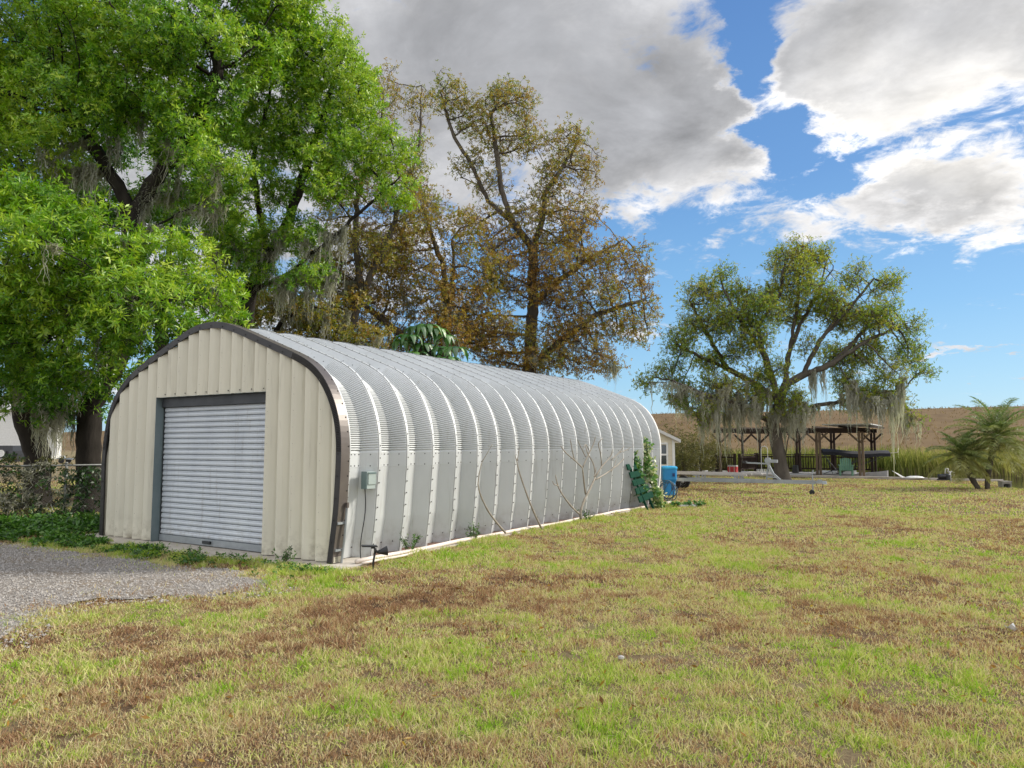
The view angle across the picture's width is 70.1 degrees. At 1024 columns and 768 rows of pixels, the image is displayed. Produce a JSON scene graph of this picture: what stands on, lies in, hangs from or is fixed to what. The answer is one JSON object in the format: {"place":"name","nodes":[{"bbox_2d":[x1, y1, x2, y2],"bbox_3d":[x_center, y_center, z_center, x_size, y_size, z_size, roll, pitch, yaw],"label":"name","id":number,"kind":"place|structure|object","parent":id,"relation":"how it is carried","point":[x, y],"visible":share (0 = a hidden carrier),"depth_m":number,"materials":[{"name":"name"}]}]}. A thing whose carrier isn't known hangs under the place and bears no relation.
{"place":"outdoors","nodes":[
{"label":"outdoors","id":0,"kind":"place"},
{"bbox_2d":[0,446,23,458],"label":"parked vehicle","id":1,"kind":"object","parent":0,"point":[7,450],"visible":0.43,"depth_m":70.42,"materials":[{"name":"grey metal"}]},
{"bbox_2d":[12,454,21,461],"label":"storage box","id":2,"kind":"object","parent":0,"point":[18,455],"visible":0.32,"depth_m":65.48,"materials":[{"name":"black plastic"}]},
{"bbox_2d":[0,404,61,458],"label":"neighbour house","id":3,"kind":"structure","parent":0,"point":[8,435],"depth_m":79.81,"materials":[{"name":"white paint"}]},
{"bbox_2d":[0,542,296,650],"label":"gravel driveway","id":4,"kind":"structure","parent":0,"point":[50,583],"depth_m":8.60,"materials":[{"name":"grey gravel"}]},
{"bbox_2d":[0,450,1023,767],"bbox_3d":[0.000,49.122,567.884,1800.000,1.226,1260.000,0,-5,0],"label":"lawn","id":5,"kind":"structure","parent":0,"point":[848,756],"depth_m":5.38,"materials":[{"name":"plant"}]},
{"bbox_2d":[0,462,100,515],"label":"chain link fence","id":6,"kind":"object","parent":5,"relation":"on","point":[66,464],"visible":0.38,"depth_m":14.91,"materials":[{"name":"metal"}]},
{"bbox_2d":[0,451,24,510],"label":"creeper","id":7,"kind":"object","parent":6,"relation":"attached to","point":[11,470],"visible":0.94,"depth_m":14.44,"materials":[{"name":"green plant"}]},
{"bbox_2d":[0,488,32,515],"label":"creeper","id":8,"kind":"object","parent":6,"relation":"attached to","point":[4,500],"visible":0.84,"depth_m":14.37,"materials":[{"name":"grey plant"}]},
{"bbox_2d":[0,455,82,518],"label":"creeper","id":9,"kind":"object","parent":6,"relation":"attached to","point":[27,473],"visible":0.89,"depth_m":14.64,"materials":[{"name":"green plant"}]},
{"bbox_2d":[28,465,100,515],"bbox_3d":[-8.396,2.307,15.370,3.015,1.250,0.786,2,-5,-28],"label":"creeper","id":10,"kind":"object","parent":6,"relation":"attached to","point":[84,480],"visible":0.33,"depth_m":14.97,"materials":[{"name":"green plant"}]},
{"bbox_2d":[56,456,72,462],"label":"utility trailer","id":11,"kind":"object","parent":5,"relation":"on","point":[68,460],"visible":0.73,"depth_m":61.65,"materials":[{"name":"metal"}]},
{"bbox_2d":[0,159,255,508],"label":"oak tree","id":12,"kind":"object","parent":5,"relation":"on","point":[43,387],"visible":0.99,"depth_m":15.15,"materials":[{"name":"green plant"}]},
{"bbox_2d":[0,17,301,360],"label":"oak tree","id":13,"kind":"object","parent":5,"relation":"on","point":[158,212],"visible":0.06,"depth_m":27.11,"materials":[{"name":"green plant"}]},
{"bbox_2d":[138,541,163,550],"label":"weed","id":14,"kind":"object","parent":5,"relation":"on","point":[145,546],"visible":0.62,"depth_m":10.96,"materials":[{"name":"green plant"}]},
{"bbox_2d":[0,0,331,512],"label":"oak tree","id":15,"kind":"object","parent":5,"relation":"on","point":[162,48],"visible":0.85,"depth_m":17.27,"materials":[{"name":"green plant"}]},
{"bbox_2d":[0,509,334,581],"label":"weeds","id":16,"kind":"object","parent":5,"relation":"on","point":[44,525],"visible":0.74,"depth_m":12.34,"materials":[{"name":"green plant"}]},
{"bbox_2d":[178,545,204,556],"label":"weed","id":17,"kind":"object","parent":5,"relation":"on","point":[190,549],"visible":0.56,"depth_m":10.47,"materials":[{"name":"green plant"}]},
{"bbox_2d":[207,280,397,348],"bbox_3d":[-6.618,0.088,23.074,6.275,7.046,3.696,0,-5,0],"label":"oak tree","id":18,"kind":"object","parent":5,"relation":"on","point":[328,321],"visible":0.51,"depth_m":22.88,"materials":[{"name":"green plant"}]},
{"bbox_2d":[181,0,425,327],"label":"oak tree","id":19,"kind":"object","parent":5,"relation":"on","point":[348,142],"visible":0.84,"depth_m":19.66,"materials":[{"name":"green plant"}]},
{"bbox_2d":[286,57,444,342],"bbox_3d":[-4.829,-3.612,23.911,5.341,14.557,3.322,0,-5,0],"label":"oak tree","id":20,"kind":"object","parent":5,"relation":"on","point":[360,254],"visible":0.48,"depth_m":23.85,"materials":[{"name":"grey plant"}]},
{"bbox_2d":[86,507,649,570],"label":"concrete slab","id":21,"kind":"structure","parent":5,"relation":"on","point":[347,561],"depth_m":11.04,"materials":[{"name":"grey concrete"}]},
{"bbox_2d":[271,545,296,563],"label":"weed","id":22,"kind":"object","parent":21,"relation":"on","point":[287,556],"visible":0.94,"depth_m":9.90,"materials":[{"name":"green plant"}]},
{"bbox_2d":[99,322,660,563],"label":"metal garage","id":23,"kind":"structure","parent":21,"relation":"on","point":[234,436],"depth_m":11.85,"materials":[{"name":"white paint"}]},
{"bbox_2d":[159,403,265,551],"bbox_3d":[-4.715,1.391,11.517,2.745,2.298,0.079,-3,-6,32],"label":"roller door","id":24,"kind":"structure","parent":23,"relation":"in","point":[213,467],"depth_m":11.51,"materials":[{"name":"grey metal"}]},
{"bbox_2d":[643,437,667,507],"bbox_3d":[3.590,2.241,18.945,0.586,2.016,0.932,3,-5,-31],"label":"climbing vine","id":25,"kind":"object","parent":23,"relation":"attached to","point":[652,476],"visible":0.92,"depth_m":18.84,"materials":[{"name":"green plant"}]},
{"bbox_2d":[660,480,677,500],"bbox_3d":[4.229,2.890,19.773,0.558,0.578,0.199,0,-5,0],"label":"garden hose","id":26,"kind":"object","parent":23,"relation":"hanging from","point":[672,485],"visible":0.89,"depth_m":19.76,"materials":[{"name":"blue rubber"}]},
{"bbox_2d":[361,548,426,564],"bbox_3d":[-1.526,2.466,10.620,0.093,0.056,2.070,-2,-5,25],"label":"pipe","id":27,"kind":"object","parent":21,"relation":"on","point":[385,558],"visible":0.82,"depth_m":10.16,"materials":[{"name":"plastic"}]},
{"bbox_2d":[399,531,422,549],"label":"weed","id":28,"kind":"object","parent":21,"relation":"on","point":[404,543],"visible":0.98,"depth_m":10.84,"materials":[{"name":"green plant"}]},
{"bbox_2d":[465,521,479,537],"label":"weed","id":29,"kind":"object","parent":21,"relation":"on","point":[472,533],"visible":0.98,"depth_m":12.18,"materials":[{"name":"green plant"}]},
{"bbox_2d":[373,504,649,554],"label":"leaf litter","id":30,"kind":"object","parent":21,"relation":"on","point":[428,544],"visible":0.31,"depth_m":12.36,"materials":[{"name":"brown plant"}]},
{"bbox_2d":[355,501,670,563],"bbox_3d":[1.104,2.811,14.933,0.158,0.076,12.122,-3,-6,32],"label":"edging pipe","id":31,"kind":"object","parent":21,"relation":"on","point":[364,559],"visible":0.63,"depth_m":11.93,"materials":[{"name":"plastic"}]},
{"bbox_2d":[361,545,387,569],"bbox_3d":[-1.782,2.262,9.473,0.341,0.350,0.133,1,-5,-17],"label":"solar spotlight","id":32,"kind":"object","parent":5,"relation":"on","point":[383,551],"visible":0.98,"depth_m":9.47,"materials":[{"name":"black plastic"}]},
{"bbox_2d":[268,166,526,360],"bbox_3d":[-3.850,-2.008,25.243,9.062,11.629,4.051,1,-5,-13],"label":"oak tree","id":33,"kind":"object","parent":5,"relation":"on","point":[447,296],"visible":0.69,"depth_m":25.14,"materials":[{"name":"brown plant"}]},
{"bbox_2d":[390,324,472,360],"bbox_3d":[-2.241,0.797,19.841,1.975,5.022,2.208,2,-5,-26],"label":"umbrella plant","id":34,"kind":"object","parent":5,"relation":"on","point":[427,330],"visible":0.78,"depth_m":20.20,"materials":[{"name":"green plant"}]},
{"bbox_2d":[477,445,505,533],"bbox_3d":[-0.317,1.806,12.428,0.134,1.566,0.942,-3,-6,32],"label":"vine","id":35,"kind":"object","parent":5,"relation":"on","point":[497,523],"visible":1,"depth_m":12.28,"materials":[{"name":"brown plant"}]},
{"bbox_2d":[0,494,1023,767],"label":"fallen leaves","id":36,"kind":"object","parent":5,"relation":"on","point":[610,610],"visible":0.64,"depth_m":6.51,"materials":[{"name":"brown plant"}]},
{"bbox_2d":[515,451,542,529],"bbox_3d":[0.309,1.942,13.480,0.069,1.572,1.016,-3,-5,30],"label":"frangipani","id":37,"kind":"object","parent":5,"relation":"on","point":[538,522],"visible":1,"depth_m":13.41,"materials":[{"name":"plant"}]},
{"bbox_2d":[425,60,664,384],"bbox_3d":[1.222,-4.308,28.068,9.307,16.681,4.675,0,-5,0],"label":"oak tree","id":38,"kind":"object","parent":5,"relation":"on","point":[532,359],"visible":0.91,"depth_m":27.82,"materials":[{"name":"brown plant"}]},
{"bbox_2d":[576,507,594,519],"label":"weed","id":39,"kind":"object","parent":5,"relation":"on","point":[584,514],"visible":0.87,"depth_m":15.46,"materials":[{"name":"green plant"}]},
{"bbox_2d":[552,436,630,518],"bbox_3d":[1.784,2.001,15.819,0.369,1.726,3.682,-3,-6,32],"label":"frangipani","id":40,"kind":"object","parent":5,"relation":"on","point":[585,497],"visible":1,"depth_m":15.41,"materials":[{"name":"grey plant"}]},
{"bbox_2d":[626,461,653,509],"bbox_3d":[3.200,2.478,18.220,0.600,1.320,0.890,-3,-6,32],"label":"plant rack","id":41,"kind":"object","parent":5,"relation":"on","point":[640,490],"visible":0.87,"depth_m":18.09,"materials":[{"name":"green metal"}]},
{"bbox_2d":[633,449,648,503],"bbox_3d":[3.183,2.333,18.490,0.493,1.349,0.722,2,-5,-20],"label":"climbing vine","id":42,"kind":"object","parent":41,"relation":"attached to","point":[638,465],"visible":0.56,"depth_m":18.43,"materials":[{"name":"green plant"}]},
{"bbox_2d":[661,466,676,495],"bbox_3d":[4.995,3.074,23.226,0.510,0.935,0.500,0,-5,0],"label":"blue bin","id":43,"kind":"object","parent":5,"relation":"on","point":[669,473],"visible":0.83,"depth_m":23.03,"materials":[{"name":"plastic"}]},
{"bbox_2d":[658,429,680,489],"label":"garden shed","id":44,"kind":"structure","parent":5,"relation":"on","point":[668,441],"depth_m":25.57,"materials":[{"name":"beige"}]},
{"bbox_2d":[661,443,667,465],"bbox_3d":[5.159,2.475,25.597,0.620,0.840,0.052,0,-5,6],"label":"window","id":45,"kind":"structure","parent":44,"relation":"in","point":[664,448],"depth_m":25.57,"materials":[{"name":"white paint"}]},
{"bbox_2d":[669,501,680,505],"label":"vine sprig","id":46,"kind":"object","parent":5,"relation":"on","point":[677,503],"visible":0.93,"depth_m":19.04,"materials":[{"name":"green plant"}]},
{"bbox_2d":[658,419,696,469],"bbox_3d":[8.740,3.434,39.843,2.368,3.104,2.535,5,-7,-44],"label":"scrub bush","id":47,"kind":"object","parent":5,"relation":"on","point":[673,431],"visible":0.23,"depth_m":39.80,"materials":[{"name":"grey plant"}]},
{"bbox_2d":[681,500,698,505],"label":"vine sprig","id":48,"kind":"object","parent":5,"relation":"on","point":[689,502],"visible":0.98,"depth_m":19.02,"materials":[{"name":"green plant"}]},
{"bbox_2d":[675,437,709,476],"bbox_3d":[8.507,3.647,35.780,2.369,2.124,2.250,-4,-6,43],"label":"scrub bush","id":49,"kind":"object","parent":5,"relation":"on","point":[678,459],"visible":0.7,"depth_m":35.55,"materials":[{"name":"green plant"}]},
{"bbox_2d":[672,426,723,470],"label":"scrub bush","id":50,"kind":"object","parent":5,"relation":"on","point":[698,440],"visible":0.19,"depth_m":44.80,"materials":[{"name":"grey plant"}]},
{"bbox_2d":[693,499,706,506],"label":"vine sprig","id":51,"kind":"object","parent":5,"relation":"on","point":[701,503],"visible":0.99,"depth_m":19.07,"materials":[{"name":"green plant"}]},
{"bbox_2d":[676,428,729,475],"bbox_3d":[9.757,3.542,37.769,2.738,2.513,2.416,0,-5,0],"label":"scrub bush","id":52,"kind":"object","parent":5,"relation":"on","point":[707,454],"visible":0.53,"depth_m":37.65,"materials":[{"name":"green plant"}]},
{"bbox_2d":[698,441,735,471],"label":"scrub bush","id":53,"kind":"object","parent":5,"relation":"on","point":[713,445],"visible":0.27,"depth_m":40.72,"materials":[{"name":"green plant"}]},
{"bbox_2d":[675,458,826,494],"bbox_3d":[7.501,3.143,25.557,6.723,1.178,1.445,-3,-6,33],"label":"boat trailer","id":54,"kind":"object","parent":5,"relation":"on","point":[682,481],"visible":0.81,"depth_m":24.94,"materials":[{"name":"metal"}]},
{"bbox_2d":[629,231,947,479],"bbox_3d":[12.611,-1.417,33.534,14.522,11.782,6.257,0,-5,0],"label":"oak tree","id":55,"kind":"object","parent":5,"relation":"on","point":[866,399],"visible":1,"depth_m":33.16,"materials":[{"name":"green plant"}]},
{"bbox_2d":[675,443,1023,475],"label":"reeds","id":56,"kind":"object","parent":5,"relation":"on","point":[906,459],"visible":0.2,"depth_m":49.84,"materials":[{"name":"green plant"}]},
{"bbox_2d":[747,474,1002,481],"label":"seawall","id":57,"kind":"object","parent":5,"relation":"on","point":[869,477],"visible":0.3,"depth_m":34.78,"materials":[{"name":"concrete"}]},
{"bbox_2d":[838,458,853,475],"bbox_3d":[16.366,4.104,35.758,0.710,0.945,0.770,-2,-5,22],"label":"garden chair","id":58,"kind":"object","parent":57,"relation":"on","point":[844,466],"visible":0.96,"depth_m":35.89,"materials":[{"name":"green paint"}]},
{"bbox_2d":[905,476,923,478],"bbox_3d":[18.367,4.249,33.297,0.880,0.110,0.316,0,-5,0],"label":"tub","id":59,"kind":"object","parent":57,"relation":"on","point":[915,477],"visible":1,"depth_m":33.19,"materials":[{"name":"white paint"}]},
{"bbox_2d":[937,468,954,481],"bbox_3d":[18.737,3.920,31.503,0.725,0.612,0.214,0,-5,0],"label":"water pump","id":60,"kind":"object","parent":5,"relation":"on","point":[945,476],"visible":0.87,"depth_m":31.42,"materials":[{"name":"black plastic"}]},
{"bbox_2d":[923,429,1002,488],"bbox_3d":[16.421,2.774,26.657,2.546,2.215,2.419,-3,-6,36],"label":"palm tree","id":61,"kind":"object","parent":5,"relation":"on","point":[963,461],"visible":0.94,"depth_m":26.48,"materials":[{"name":"green plant"}]},
{"bbox_2d":[944,396,1023,488],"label":"palm tree","id":62,"kind":"object","parent":5,"relation":"on","point":[997,439],"visible":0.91,"depth_m":26.47,"materials":[{"name":"green plant"}]},
{"bbox_2d":[997,481,1011,487],"bbox_3d":[18.420,3.753,27.289,0.360,0.250,0.320,0,-5,0],"label":"meter box","id":63,"kind":"object","parent":5,"relation":"on","point":[1005,484],"visible":0.95,"depth_m":27.22,"materials":[{"name":"grey metal"}]},
{"bbox_2d":[1004,623,1016,630],"bbox_3d":[4.333,2.112,6.341,0.085,0.069,0.060,0,-5,0],"label":"paper scrap","id":64,"kind":"object","parent":5,"relation":"on","point":[1012,627],"visible":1,"depth_m":6.33,"materials":[{"name":"white paper"}]},
{"bbox_2d":[0,0,1023,431],"label":"sky","id":65,"kind":"structure","parent":0,"point":[890,131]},
{"bbox_2d":[61,404,1023,456],"bbox_3d":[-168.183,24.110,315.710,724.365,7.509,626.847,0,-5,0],"label":"levee","id":66,"kind":"structure","parent":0,"point":[942,416],"depth_m":97.26,"materials":[{"name":"plant"}]},
{"bbox_2d":[888,475,1023,489],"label":"canal water","id":67,"kind":"structure","parent":0,"point":[1017,482],"depth_m":45.36,"materials":[{"name":"grey liquid"}]},
{"bbox_2d":[704,470,858,474],"bbox_3d":[14.331,5.463,39.737,8.907,1.290,4.760,-3,-6,32],"label":"boat dock","id":68,"kind":"object","parent":67,"relation":"in","point":[766,473],"visible":0.12,"depth_m":39.69,"materials":[{"name":"grey wood"}]},
{"bbox_2d":[715,453,735,471],"bbox_3d":[11.563,4.279,39.490,1.152,1.030,0.152,-3,-6,32],"label":"dock railing","id":69,"kind":"object","parent":68,"relation":"on","point":[728,457],"visible":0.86,"depth_m":39.48,"materials":[{"name":"black metal"}]},
{"bbox_2d":[727,465,737,471],"bbox_3d":[11.846,4.563,39.166,0.490,0.410,0.331,-3,-6,32],"label":"cooler","id":70,"kind":"object","parent":68,"relation":"on","point":[732,468],"visible":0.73,"depth_m":39.05,"materials":[{"name":"red plastic"}]},
{"bbox_2d":[738,453,756,471],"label":"dock railing","id":71,"kind":"object","parent":68,"relation":"on","point":[745,466],"visible":0.77,"depth_m":40.38,"materials":[{"name":"black metal"}]},
{"bbox_2d":[756,469,770,472],"bbox_3d":[13.465,4.641,38.957,0.818,0.200,0.160,-3,-6,32],"label":"rod rack","id":72,"kind":"object","parent":68,"relation":"on","point":[762,471],"visible":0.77,"depth_m":38.97,"materials":[{"name":"white paint"}]},
{"bbox_2d":[761,446,767,471],"bbox_3d":[13.823,4.114,39.962,0.385,1.438,0.039,-3,-6,32],"label":"handrail","id":73,"kind":"object","parent":68,"relation":"on","point":[761,457],"visible":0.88,"depth_m":39.99,"materials":[{"name":"silver metal"}]},
{"bbox_2d":[756,453,795,468],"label":"dock railing","id":74,"kind":"object","parent":68,"relation":"on","point":[771,456],"visible":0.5,"depth_m":41.84,"materials":[{"name":"brown wood"}]},
{"bbox_2d":[711,423,883,475],"bbox_3d":[15.304,3.999,39.230,8.105,3.525,4.952,-3,-6,32],"label":"pergola","id":75,"kind":"object","parent":68,"relation":"on","point":[842,428],"visible":0.71,"depth_m":38.58,"materials":[{"name":"brown wood"}]},
{"bbox_2d":[798,453,830,469],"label":"dock railing","id":76,"kind":"object","parent":68,"relation":"on","point":[813,457],"visible":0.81,"depth_m":40.58,"materials":[{"name":"black metal"}]},
{"bbox_2d":[833,456,870,469],"bbox_3d":[18.425,4.280,39.502,2.049,1.030,0.152,-3,-6,32],"label":"dock railing","id":77,"kind":"object","parent":68,"relation":"on","point":[838,457],"visible":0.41,"depth_m":39.49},
{"bbox_2d":[790,448,898,476],"bbox_3d":[17.129,4.259,37.675,5.095,1.952,2.178,-2,-5,28],"label":"motor boat","id":78,"kind":"object","parent":67,"relation":"on","point":[868,454],"visible":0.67,"depth_m":36.92,"materials":[{"name":"white paint"}]}
]}

